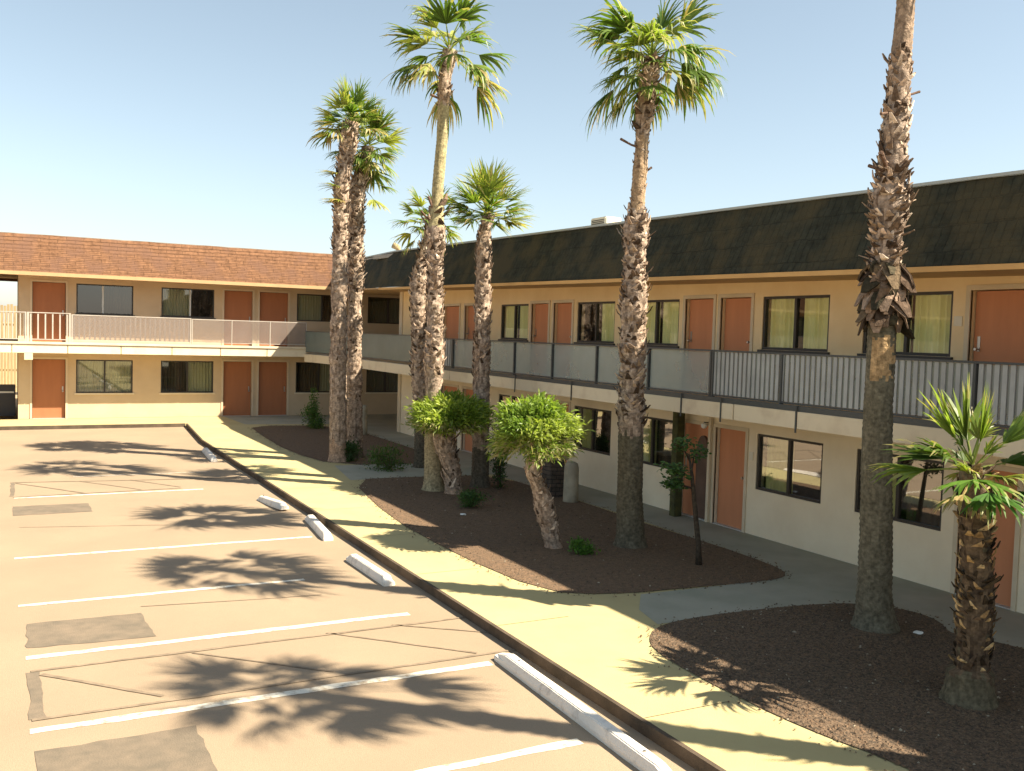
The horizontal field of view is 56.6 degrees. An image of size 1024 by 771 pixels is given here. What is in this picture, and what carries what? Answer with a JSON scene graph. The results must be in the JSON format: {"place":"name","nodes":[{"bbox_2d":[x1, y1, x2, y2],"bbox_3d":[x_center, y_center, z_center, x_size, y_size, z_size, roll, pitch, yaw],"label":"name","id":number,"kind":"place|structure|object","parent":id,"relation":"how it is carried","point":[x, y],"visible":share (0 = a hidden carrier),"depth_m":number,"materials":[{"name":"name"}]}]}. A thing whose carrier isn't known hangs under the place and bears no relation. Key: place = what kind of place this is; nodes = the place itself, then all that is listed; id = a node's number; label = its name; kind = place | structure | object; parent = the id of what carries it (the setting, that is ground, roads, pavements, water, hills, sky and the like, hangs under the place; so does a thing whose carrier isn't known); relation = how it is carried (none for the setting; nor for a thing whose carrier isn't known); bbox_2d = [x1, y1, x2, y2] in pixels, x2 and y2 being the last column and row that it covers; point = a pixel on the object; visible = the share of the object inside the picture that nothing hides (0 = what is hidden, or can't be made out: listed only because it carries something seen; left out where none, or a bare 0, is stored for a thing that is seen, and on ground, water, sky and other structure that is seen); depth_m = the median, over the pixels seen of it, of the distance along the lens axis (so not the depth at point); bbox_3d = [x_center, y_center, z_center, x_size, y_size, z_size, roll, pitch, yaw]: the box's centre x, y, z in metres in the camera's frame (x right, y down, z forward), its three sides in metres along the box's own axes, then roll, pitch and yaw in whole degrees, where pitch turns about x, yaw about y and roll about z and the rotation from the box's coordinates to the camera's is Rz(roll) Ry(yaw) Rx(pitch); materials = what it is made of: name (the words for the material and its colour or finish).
{"place":"outdoors","nodes":[
{"label":"outdoors","id":0,"kind":"place"},
{"bbox_2d":[3,353,16,386],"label":"yard wall","id":1,"kind":"structure","parent":0,"point":[6,368],"depth_m":51.27,"materials":[{"name":"beige paint"}]},
{"bbox_2d":[0,322,370,431],"bbox_3d":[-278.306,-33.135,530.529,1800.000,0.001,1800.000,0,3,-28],"label":"ground","id":2,"kind":"structure","parent":0,"point":[10,417],"depth_m":38.28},
{"bbox_2d":[0,384,14,415],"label":"utility cabinet","id":3,"kind":"object","parent":2,"relation":"on","point":[7,399],"visible":1,"depth_m":34.46,"materials":[{"name":"grey metal"}]},
{"bbox_2d":[0,304,16,391],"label":"board fence","id":4,"kind":"object","parent":2,"relation":"on","point":[11,369],"visible":0.09,"depth_m":45.94,"materials":[{"name":"wood"}]},
{"bbox_2d":[0,231,399,418],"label":"motel wing","id":5,"kind":"structure","parent":2,"relation":"on","point":[112,328],"depth_m":35.40,"materials":[{"name":"paint"}]},
{"bbox_2d":[30,357,67,418],"bbox_3d":[-16.525,0.088,33.941,1.210,2.200,0.157,0,3,-28],"label":"door","id":6,"kind":"structure","parent":5,"relation":"in","point":[48,393],"depth_m":33.97,"materials":[{"name":"orange paint"}]},
{"bbox_2d":[30,279,67,341],"bbox_3d":[-16.445,-2.631,33.794,1.210,2.210,0.157,0,3,-28],"label":"door","id":7,"kind":"structure","parent":5,"relation":"in","point":[47,297],"depth_m":33.81,"materials":[{"name":"orange paint"}]},
{"bbox_2d":[74,360,133,394],"bbox_3d":[-14.892,-0.304,34.767,2.010,1.270,0.206,0,3,-28],"label":"window","id":8,"kind":"structure","parent":5,"relation":"in","point":[93,377],"depth_m":34.80,"materials":[{"name":"glass"}]},
{"bbox_2d":[76,283,132,315],"bbox_3d":[-14.810,-3.094,34.617,2.010,1.140,0.208,0,3,-28],"label":"window","id":9,"kind":"structure","parent":5,"relation":"in","point":[117,300],"depth_m":34.83,"materials":[{"name":"glass"}]},
{"bbox_2d":[159,361,214,394],"bbox_3d":[-12.333,-0.301,36.110,2.010,1.270,0.209,0,3,-28],"label":"window","id":10,"kind":"structure","parent":5,"relation":"in","point":[177,377],"depth_m":36.13,"materials":[{"name":"glass"}]},
{"bbox_2d":[160,287,215,319],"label":"window","id":11,"kind":"structure","parent":5,"relation":"in","point":[175,302],"depth_m":35.85,"materials":[{"name":"glass"}]},
{"bbox_2d":[221,360,253,416],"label":"door","id":12,"kind":"structure","parent":5,"relation":"in","point":[236,388],"depth_m":37.03,"materials":[{"name":"orange paint"}]},
{"bbox_2d":[222,288,254,345],"bbox_3d":[-10.614,-2.625,36.853,1.220,2.210,0.157,0,3,-28],"label":"door","id":13,"kind":"structure","parent":5,"relation":"in","point":[236,303],"depth_m":36.88,"materials":[{"name":"orange paint"}]},
{"bbox_2d":[256,360,288,415],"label":"door","id":14,"kind":"structure","parent":5,"relation":"in","point":[271,374],"depth_m":37.66,"materials":[{"name":"orange paint"}]},
{"bbox_2d":[257,290,290,346],"bbox_3d":[-9.397,-2.624,37.492,1.270,2.210,0.157,0,3,-28],"label":"door","id":15,"kind":"structure","parent":5,"relation":"in","point":[274,306],"depth_m":37.52,"materials":[{"name":"orange paint"}]},
{"bbox_2d":[294,362,329,393],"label":"window","id":16,"kind":"structure","parent":5,"relation":"in","point":[309,375],"depth_m":38.41,"materials":[{"name":"glass"}]},
{"bbox_2d":[297,294,331,321],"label":"window","id":17,"kind":"structure","parent":5,"relation":"in","point":[310,307],"depth_m":38.27,"materials":[{"name":"glass"}]},
{"bbox_2d":[365,369,397,393],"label":"window","id":18,"kind":"structure","parent":5,"relation":"in","point":[377,382],"depth_m":39.77,"materials":[{"name":"glass"}]},
{"bbox_2d":[368,297,399,323],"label":"window","id":19,"kind":"structure","parent":5,"relation":"in","point":[380,310],"depth_m":39.64,"materials":[{"name":"glass"}]},
{"bbox_2d":[391,242,400,249],"bbox_3d":[-4.779,-5.559,39.760,0.531,0.816,0.400,0,3,-28],"label":"roof vent","id":20,"kind":"object","parent":5,"relation":"on","point":[396,247],"visible":0.41,"depth_m":39.63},
{"bbox_2d":[0,427,696,770],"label":"parking lot","id":21,"kind":"structure","parent":2,"relation":"on","point":[415,723],"depth_m":11.18,"materials":[{"name":"asphalt"}]},
{"bbox_2d":[9,482,14,496],"bbox_3d":[-10.671,2.214,20.309,0.114,0.001,1.891,0,3,-28],"label":"asphalt patch","id":22,"kind":"object","parent":21,"relation":"on","point":[12,489],"visible":1,"depth_m":20.27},
{"bbox_2d":[26,671,45,719],"bbox_3d":[-4.614,2.990,9.218,0.161,0.001,1.317,0,3,-28],"label":"asphalt patch","id":23,"kind":"object","parent":21,"relation":"on","point":[34,683],"visible":1,"depth_m":9.18,"materials":[{"name":"asphalt"}]},
{"bbox_2d":[17,483,82,492],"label":"faded dark line","id":24,"kind":"object","parent":21,"relation":"on","point":[49,487],"visible":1,"depth_m":20.53,"materials":[{"name":"paint"}]},
{"bbox_2d":[13,503,91,515],"bbox_3d":[-8.843,2.376,18.301,1.363,0.001,0.995,0,3,-28],"label":"asphalt patch","id":25,"kind":"object","parent":21,"relation":"on","point":[49,509],"visible":1,"depth_m":18.28,"materials":[{"name":"asphalt"}]},
{"bbox_2d":[25,613,155,647],"bbox_3d":[-4.969,2.874,11.183,1.358,0.001,1.054,0,3,-28],"label":"asphalt patch","id":26,"kind":"object","parent":21,"relation":"on","point":[89,630],"visible":1,"depth_m":11.16,"materials":[{"name":"asphalt"}]},
{"bbox_2d":[21,488,171,496],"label":"faded dark line","id":27,"kind":"object","parent":21,"relation":"on","point":[94,492],"visible":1,"depth_m":20.19,"materials":[{"name":"paint"}]},
{"bbox_2d":[40,673,163,696],"bbox_3d":[-4.105,2.986,9.497,1.500,0.001,0.064,3,3,18],"label":"faded dark line","id":28,"kind":"object","parent":21,"relation":"on","point":[99,684],"visible":1,"depth_m":9.50,"materials":[{"name":"paint"}]},
{"bbox_2d":[13,478,206,482],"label":"faded dark line","id":29,"kind":"object","parent":21,"relation":"on","point":[116,480],"visible":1,"depth_m":21.78,"materials":[{"name":"paint"}]},
{"bbox_2d":[20,489,201,497],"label":"parking line","id":30,"kind":"object","parent":21,"relation":"on","point":[110,493],"visible":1,"depth_m":20.13,"materials":[{"name":"white paint"}]},
{"bbox_2d":[35,725,217,770],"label":"asphalt patch","id":31,"kind":"object","parent":21,"relation":"on","point":[182,749],"visible":1,"depth_m":7.97,"materials":[{"name":"asphalt"}]},
{"bbox_2d":[76,471,210,476],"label":"parking line","id":32,"kind":"object","parent":21,"relation":"on","point":[133,474],"visible":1,"depth_m":22.75,"materials":[{"name":"white paint"}]},
{"bbox_2d":[18,579,304,606],"bbox_3d":[-4.621,2.792,12.877,3.662,0.001,0.123,0,3,-28],"label":"parking line","id":33,"kind":"object","parent":21,"relation":"on","point":[132,595],"visible":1,"depth_m":12.78,"materials":[{"name":"white paint"}]},
{"bbox_2d":[14,536,311,558],"bbox_3d":[-5.517,2.626,15.486,4.582,0.001,0.126,0,3,-28],"label":"parking line","id":34,"kind":"object","parent":21,"relation":"on","point":[159,547],"visible":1,"depth_m":15.40,"materials":[{"name":"white paint"}]},
{"bbox_2d":[202,448,217,461],"bbox_3d":[-8.362,1.897,26.286,0.175,0.133,2.280,0,3,-24],"label":"wheel stop","id":35,"kind":"object","parent":21,"relation":"on","point":[209,454],"visible":1,"depth_m":25.87,"materials":[{"name":"paint"}]},
{"bbox_2d":[26,612,409,659],"bbox_3d":[-3.266,2.923,11.194,4.375,0.001,0.136,0,3,-27],"label":"parking line","id":36,"kind":"object","parent":21,"relation":"on","point":[204,637],"visible":1,"depth_m":11.08,"materials":[{"name":"white paint"}]},
{"bbox_2d":[149,594,321,605],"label":"faded dark line","id":37,"kind":"object","parent":21,"relation":"on","point":[232,600],"visible":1,"depth_m":12.54,"materials":[{"name":"paint"}]},
{"bbox_2d":[31,616,464,671],"bbox_3d":[-2.726,2.947,10.988,5.058,0.001,0.068,0,3,-28],"label":"faded dark line","id":38,"kind":"object","parent":21,"relation":"on","point":[236,645],"visible":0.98,"depth_m":10.70,"materials":[{"name":"paint"}]},
{"bbox_2d":[30,661,492,733],"bbox_3d":[-2.239,3.049,9.415,4.520,0.001,0.152,0,3,-28],"label":"parking line","id":39,"kind":"object","parent":21,"relation":"on","point":[217,703],"visible":1,"depth_m":9.25,"materials":[{"name":"white paint"}]},
{"bbox_2d":[193,652,333,671],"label":"faded dark line","id":40,"kind":"object","parent":21,"relation":"on","point":[266,662],"visible":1,"depth_m":10.26,"materials":[{"name":"paint"}]},
{"bbox_2d":[32,649,513,720],"bbox_3d":[-2.125,3.030,9.776,5.016,0.001,0.074,0,3,-28],"label":"faded dark line","id":41,"kind":"object","parent":21,"relation":"on","point":[70,714],"visible":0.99,"depth_m":9.54,"materials":[{"name":"paint"}]},
{"bbox_2d":[257,495,288,509],"bbox_3d":[-4.882,2.381,19.370,0.177,0.195,1.458,0,4,-34],"label":"wheel stop","id":42,"kind":"object","parent":21,"relation":"on","point":[274,503],"visible":0.99,"depth_m":19.13,"materials":[{"name":"paint"}]},
{"bbox_2d":[305,515,332,540],"bbox_3d":[-3.487,2.534,17.127,0.175,0.133,1.871,0,3,-22],"label":"wheel stop","id":43,"kind":"object","parent":21,"relation":"on","point":[319,528],"visible":1,"depth_m":16.83,"materials":[{"name":"paint"}]},
{"bbox_2d":[0,423,725,770],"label":"kerb","id":44,"kind":"structure","parent":21,"relation":"on","point":[662,739],"depth_m":11.32,"materials":[{"name":"concrete"}]},
{"bbox_2d":[346,554,394,586],"bbox_3d":[-2.134,2.730,14.224,0.174,0.133,1.655,0,4,-29],"label":"wheel stop","id":45,"kind":"object","parent":21,"relation":"on","point":[375,573],"visible":1,"depth_m":14.01,"materials":[{"name":"paint"}]},
{"bbox_2d":[327,632,476,652],"bbox_3d":[-1.302,2.985,11.053,1.902,0.001,0.044,3,3,17],"label":"faded dark line","id":46,"kind":"object","parent":21,"relation":"on","point":[406,643],"visible":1,"depth_m":11.02,"materials":[{"name":"paint"}]},
{"bbox_2d":[392,624,487,632],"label":"faded dark line","id":47,"kind":"object","parent":21,"relation":"on","point":[440,628],"visible":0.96,"depth_m":11.62,"materials":[{"name":"paint"}]},
{"bbox_2d":[416,738,583,770],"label":"parking line","id":48,"kind":"object","parent":21,"relation":"on","point":[525,751],"visible":1,"depth_m":8.18,"materials":[{"name":"white paint"}]},
{"bbox_2d":[494,653,671,770],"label":"wheel stop","id":49,"kind":"object","parent":21,"relation":"on","point":[630,750],"visible":1,"depth_m":8.85,"materials":[{"name":"paint"}]},
{"bbox_2d":[304,170,1023,613],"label":"motel wing","id":50,"kind":"structure","parent":2,"relation":"on","point":[758,352],"depth_m":16.10,"materials":[{"name":"paint"}]},
{"bbox_2d":[442,383,458,445],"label":"door","id":51,"kind":"structure","parent":50,"relation":"in","point":[450,387],"depth_m":29.17,"materials":[{"name":"paint"}]},
{"bbox_2d":[443,304,460,365],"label":"door","id":52,"kind":"structure","parent":50,"relation":"in","point":[453,316],"depth_m":29.05,"materials":[{"name":"paint"}]},
{"bbox_2d":[460,386,472,452],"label":"door","id":53,"kind":"structure","parent":50,"relation":"in","point":[469,390],"depth_m":28.15,"materials":[{"name":"paint"}]},
{"bbox_2d":[462,303,474,366],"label":"door","id":54,"kind":"structure","parent":50,"relation":"in","point":[471,325],"depth_m":28.08,"materials":[{"name":"paint"}]},
{"bbox_2d":[498,394,525,429],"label":"window","id":55,"kind":"structure","parent":50,"relation":"in","point":[500,395],"depth_m":25.86,"materials":[{"name":"glass"}]},
{"bbox_2d":[498,304,528,341],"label":"window","id":56,"kind":"structure","parent":50,"relation":"in","point":[511,309],"depth_m":25.43,"materials":[{"name":"brown metal"}]},
{"bbox_2d":[528,300,550,374],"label":"door","id":57,"kind":"structure","parent":50,"relation":"in","point":[542,311],"depth_m":24.31,"materials":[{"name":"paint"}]},
{"bbox_2d":[553,400,570,462],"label":"door","id":58,"kind":"structure","parent":50,"relation":"in","point":[568,404],"depth_m":23.01,"materials":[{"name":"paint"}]},
{"bbox_2d":[550,299,573,377],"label":"door","id":59,"kind":"structure","parent":50,"relation":"in","point":[565,318],"depth_m":23.25,"materials":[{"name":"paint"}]},
{"bbox_2d":[574,406,610,455],"bbox_3d":[1.918,1.027,22.036,0.144,1.010,1.590,0,3,-28],"label":"window","id":60,"kind":"structure","parent":50,"relation":"in","point":[589,414],"depth_m":22.24,"materials":[{"name":"glass"}]},
{"bbox_2d":[574,301,614,344],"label":"window","id":61,"kind":"structure","parent":50,"relation":"in","point":[608,313],"depth_m":21.76,"materials":[{"name":"glass"}]},
{"bbox_2d":[591,216,620,224],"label":"roof unit","id":62,"kind":"structure","parent":50,"relation":"on","point":[602,220],"depth_m":20.16,"materials":[{"name":"beige"}]},
{"bbox_2d":[643,416,672,466],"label":"window","id":63,"kind":"structure","parent":50,"relation":"in","point":[650,429],"depth_m":19.92,"materials":[{"name":"glass"}]},
{"bbox_2d":[646,299,679,347],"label":"window","id":64,"kind":"structure","parent":50,"relation":"in","point":[669,337],"depth_m":19.73,"materials":[{"name":"brown metal"}]},
{"bbox_2d":[681,419,707,520],"bbox_3d":[3.616,1.641,18.732,0.157,1.920,1.000,0,3,-28],"label":"door","id":65,"kind":"structure","parent":50,"relation":"in","point":[693,428],"depth_m":18.93,"materials":[{"name":"wood"}]},
{"bbox_2d":[680,294,716,391],"bbox_3d":[3.689,-0.830,18.599,0.157,1.870,1.000,0,3,-28],"label":"door","id":66,"kind":"structure","parent":50,"relation":"in","point":[702,325],"depth_m":18.68,"materials":[{"name":"wood"}]},
{"bbox_2d":[701,422,708,428],"bbox_3d":[3.706,0.763,18.231,0.169,0.132,0.120,2,3,-2],"label":"wall lamp","id":67,"kind":"object","parent":50,"relation":"attached to","point":[704,425],"visible":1,"depth_m":18.19,"materials":[{"name":"glass"}]},
{"bbox_2d":[709,423,748,532],"bbox_3d":[4.108,1.706,17.795,0.157,1.920,0.980,0,3,-28],"label":"door","id":68,"kind":"structure","parent":50,"relation":"in","point":[734,440],"depth_m":17.85,"materials":[{"name":"wood"}]},
{"bbox_2d":[715,293,754,395],"bbox_3d":[4.180,-0.765,17.662,0.157,1.870,0.980,0,3,-28],"label":"door","id":69,"kind":"structure","parent":50,"relation":"in","point":[739,313],"depth_m":17.69,"materials":[{"name":"wood"}]},
{"bbox_2d":[756,434,822,503],"bbox_3d":[4.837,1.413,16.466,0.140,1.010,1.570,0,3,-28],"label":"window","id":70,"kind":"structure","parent":50,"relation":"in","point":[780,450],"depth_m":16.77,"materials":[{"name":"brown metal"}]},
{"bbox_2d":[757,295,829,354],"bbox_3d":[4.882,-1.037,16.320,0.208,1.000,1.670,0,3,-28],"label":"window","id":71,"kind":"structure","parent":50,"relation":"in","point":[785,310],"depth_m":16.30,"materials":[{"name":"brown metal"}]},
{"bbox_2d":[855,449,943,530],"bbox_3d":[5.902,1.554,14.438,0.141,1.010,1.600,0,3,-28],"label":"window","id":72,"kind":"structure","parent":50,"relation":"in","point":[921,499],"depth_m":14.17,"materials":[{"name":"brown metal"}]},
{"bbox_2d":[857,291,953,359],"bbox_3d":[5.946,-0.897,14.292,0.209,1.000,1.700,0,3,-28],"label":"window","id":73,"kind":"structure","parent":50,"relation":"in","point":[933,310],"depth_m":14.03,"materials":[{"name":"brown metal"}]},
{"bbox_2d":[950,459,1023,611],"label":"door","id":74,"kind":"structure","parent":50,"relation":"in","point":[1008,532],"depth_m":12.91,"materials":[{"name":"wood"}]},
{"bbox_2d":[962,283,1023,422],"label":"door","id":75,"kind":"structure","parent":50,"relation":"in","point":[999,320],"depth_m":13.00,"materials":[{"name":"wood"}]},
{"bbox_2d":[0,414,1023,770],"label":"sidewalk","id":76,"kind":"structure","parent":0,"point":[594,640],"depth_m":11.53,"materials":[{"name":"concrete"}]},
{"bbox_2d":[253,425,413,464],"bbox_3d":[-5.569,1.743,29.486,3.638,0.001,10.475,0,3,-28],"label":"planting bed","id":77,"kind":"object","parent":76,"relation":"on","point":[306,445],"visible":0.57,"depth_m":29.25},
{"bbox_2d":[300,404,327,428],"bbox_3d":[-6.920,1.085,33.232,1.066,0.967,1.061,3,3,24],"label":"shrub","id":78,"kind":"object","parent":77,"relation":"on","point":[313,423],"visible":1,"depth_m":33.20,"materials":[{"name":"green plant"}]},
{"bbox_2d":[308,387,319,426],"bbox_3d":[-7.014,0.729,33.595,0.465,1.603,0.412,0,3,-28],"label":"shrub","id":79,"kind":"object","parent":77,"relation":"on","point":[315,403],"visible":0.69,"depth_m":33.58,"materials":[{"name":"green plant"}]},
{"bbox_2d":[306,75,390,462],"bbox_3d":[-4.398,-3.096,25.035,2.220,10.327,2.542,0,3,-28],"label":"palm tree","id":80,"kind":"object","parent":77,"relation":"on","point":[348,134],"visible":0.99,"depth_m":24.78,"materials":[{"name":"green plant"}]},
{"bbox_2d":[344,435,363,461],"bbox_3d":[-4.312,1.683,25.241,0.727,0.751,0.632,0,3,-28],"label":"shrub","id":81,"kind":"object","parent":77,"relation":"on","point":[352,450],"visible":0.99,"depth_m":25.17,"materials":[{"name":"green plant"}]},
{"bbox_2d":[362,405,367,434],"bbox_3d":[-4.990,1.157,31.743,0.358,1.020,0.358,0,3,-28],"label":"concrete bollard","id":82,"kind":"object","parent":77,"relation":"on","point":[365,413],"visible":0.46,"depth_m":31.62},
{"bbox_2d":[324,94,407,457],"bbox_3d":[-4.034,-2.918,25.807,2.331,9.911,2.102,2,3,2],"label":"palm tree","id":83,"kind":"object","parent":77,"relation":"on","point":[365,176],"visible":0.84,"depth_m":25.68,"materials":[{"name":"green plant"}]},
{"bbox_2d":[335,463,492,479],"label":"cross path","id":84,"kind":"structure","parent":76,"relation":"on","point":[352,472],"depth_m":23.58,"materials":[{"name":"grey concrete"}]},
{"bbox_2d":[359,442,411,471],"bbox_3d":[-3.082,1.802,23.858,1.416,0.763,0.950,0,3,-28],"label":"shrub","id":85,"kind":"object","parent":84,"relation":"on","point":[385,465],"visible":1,"depth_m":23.73,"materials":[{"name":"green plant"}]},
{"bbox_2d":[387,185,463,467],"bbox_3d":[-2.204,-1.533,24.474,2.044,7.396,2.294,3,3,27],"label":"palm tree","id":86,"kind":"object","parent":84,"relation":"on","point":[417,284],"visible":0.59,"depth_m":24.19,"materials":[{"name":"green plant"}]},
{"bbox_2d":[359,475,784,593],"bbox_3d":[0.029,2.523,18.071,4.428,0.001,10.790,0,3,-28],"label":"planting bed","id":87,"kind":"object","parent":76,"relation":"on","point":[613,581],"visible":0.83,"depth_m":15.86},
{"bbox_2d":[379,0,515,491],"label":"palm tree","id":88,"kind":"object","parent":87,"relation":"on","point":[434,330],"visible":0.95,"depth_m":20.61,"materials":[{"name":"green plant"}]},
{"bbox_2d":[402,389,494,494],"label":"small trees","id":89,"kind":"object","parent":87,"relation":"on","point":[446,415],"visible":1,"depth_m":20.32,"materials":[{"name":"green plant"}]},
{"bbox_2d":[454,485,494,507],"bbox_3d":[-0.766,2.253,19.057,0.773,0.455,0.718,3,3,21],"label":"shrub","id":90,"kind":"object","parent":87,"relation":"on","point":[472,498],"visible":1,"depth_m":18.97,"materials":[{"name":"green plant"}]},
{"bbox_2d":[443,157,538,487],"bbox_3d":[-0.566,-1.369,21.370,2.255,7.499,2.373,0,3,-28],"label":"palm tree","id":91,"kind":"object","parent":87,"relation":"on","point":[488,185],"visible":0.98,"depth_m":21.34,"materials":[{"name":"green plant"}]},
{"bbox_2d":[485,418,507,488],"bbox_3d":[-0.316,1.467,21.506,0.584,1.822,0.555,0,3,-28],"label":"shrub","id":92,"kind":"object","parent":87,"relation":"on","point":[498,474],"visible":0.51,"depth_m":21.54,"materials":[{"name":"green plant"}]},
{"bbox_2d":[482,389,595,548],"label":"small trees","id":93,"kind":"object","parent":87,"relation":"on","point":[539,427],"visible":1,"depth_m":15.20,"materials":[{"name":"green plant"}]},
{"bbox_2d":[563,461,578,502],"bbox_3d":[1.249,2.044,20.087,0.347,0.870,0.347,0,3,-28],"label":"concrete bollard","id":94,"kind":"object","parent":87,"relation":"on","point":[571,482],"visible":0.93,"depth_m":19.95,"materials":[{"name":"concrete"}]},
{"bbox_2d":[566,535,600,555],"bbox_3d":[1.154,2.587,15.317,0.563,0.323,0.466,2,3,1],"label":"shrub","id":95,"kind":"object","parent":87,"relation":"on","point":[580,546],"visible":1,"depth_m":15.23,"materials":[{"name":"green plant"}]},
{"bbox_2d":[248,424,1023,770],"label":"gravel","id":96,"kind":"structure","parent":87,"relation":"on","point":[896,696],"depth_m":10.56,"materials":[{"name":"gravel"}]},
{"bbox_2d":[570,0,733,548],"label":"palm tree","id":97,"kind":"object","parent":87,"relation":"on","point":[691,82],"visible":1,"depth_m":15.62,"materials":[{"name":"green plant"}]},
{"bbox_2d":[653,434,711,564],"bbox_3d":[2.615,1.771,14.678,0.601,2.104,1.211,4,4,39],"label":"sapling","id":98,"kind":"object","parent":87,"relation":"on","point":[673,468],"visible":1,"depth_m":14.59,"materials":[{"name":"green plant"}]},
{"bbox_2d":[645,702,723,717],"bbox_3d":[1.659,3.066,9.003,0.990,0.001,0.008,0,3,-28],"label":"pavement joint","id":99,"kind":"object","parent":76,"relation":"on","point":[682,710],"visible":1,"depth_m":8.97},
{"bbox_2d":[650,603,1023,770],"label":"planting bed","id":100,"kind":"object","parent":76,"relation":"on","point":[896,754],"visible":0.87,"depth_m":9.95,"materials":[{"name":"gravel"}]},
{"bbox_2d":[850,0,920,633],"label":"palm tree","id":101,"kind":"object","parent":100,"relation":"on","point":[886,281],"visible":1,"depth_m":11.42,"materials":[{"name":"brown plant"}]},
{"bbox_2d":[867,373,1023,710],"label":"palm tree","id":102,"kind":"object","parent":100,"relation":"on","point":[969,682],"visible":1,"depth_m":9.25,"materials":[{"name":"green plant"}]},
{"bbox_2d":[0,0,1023,321],"label":"sky","id":103,"kind":"structure","parent":0,"point":[167,121],"materials":[{"name":"blue"}]},
{"bbox_2d":[542,455,567,497],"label":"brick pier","id":104,"kind":"structure","parent":0,"point":[552,473],"depth_m":20.53,"materials":[{"name":"brick"}]},
{"bbox_2d":[226,414,1023,647],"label":"path","id":105,"kind":"structure","parent":0,"point":[815,578],"depth_m":13.80,"materials":[{"name":"grey concrete"}]},
{"bbox_2d":[669,412,684,516],"bbox_3d":[3.263,1.527,18.788,0.220,2.160,0.220,0,3,-28],"label":"mossy post","id":106,"kind":"object","parent":105,"relation":"on","point":[678,430],"visible":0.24,"depth_m":18.72,"materials":[{"name":"green wood"}]}
]}

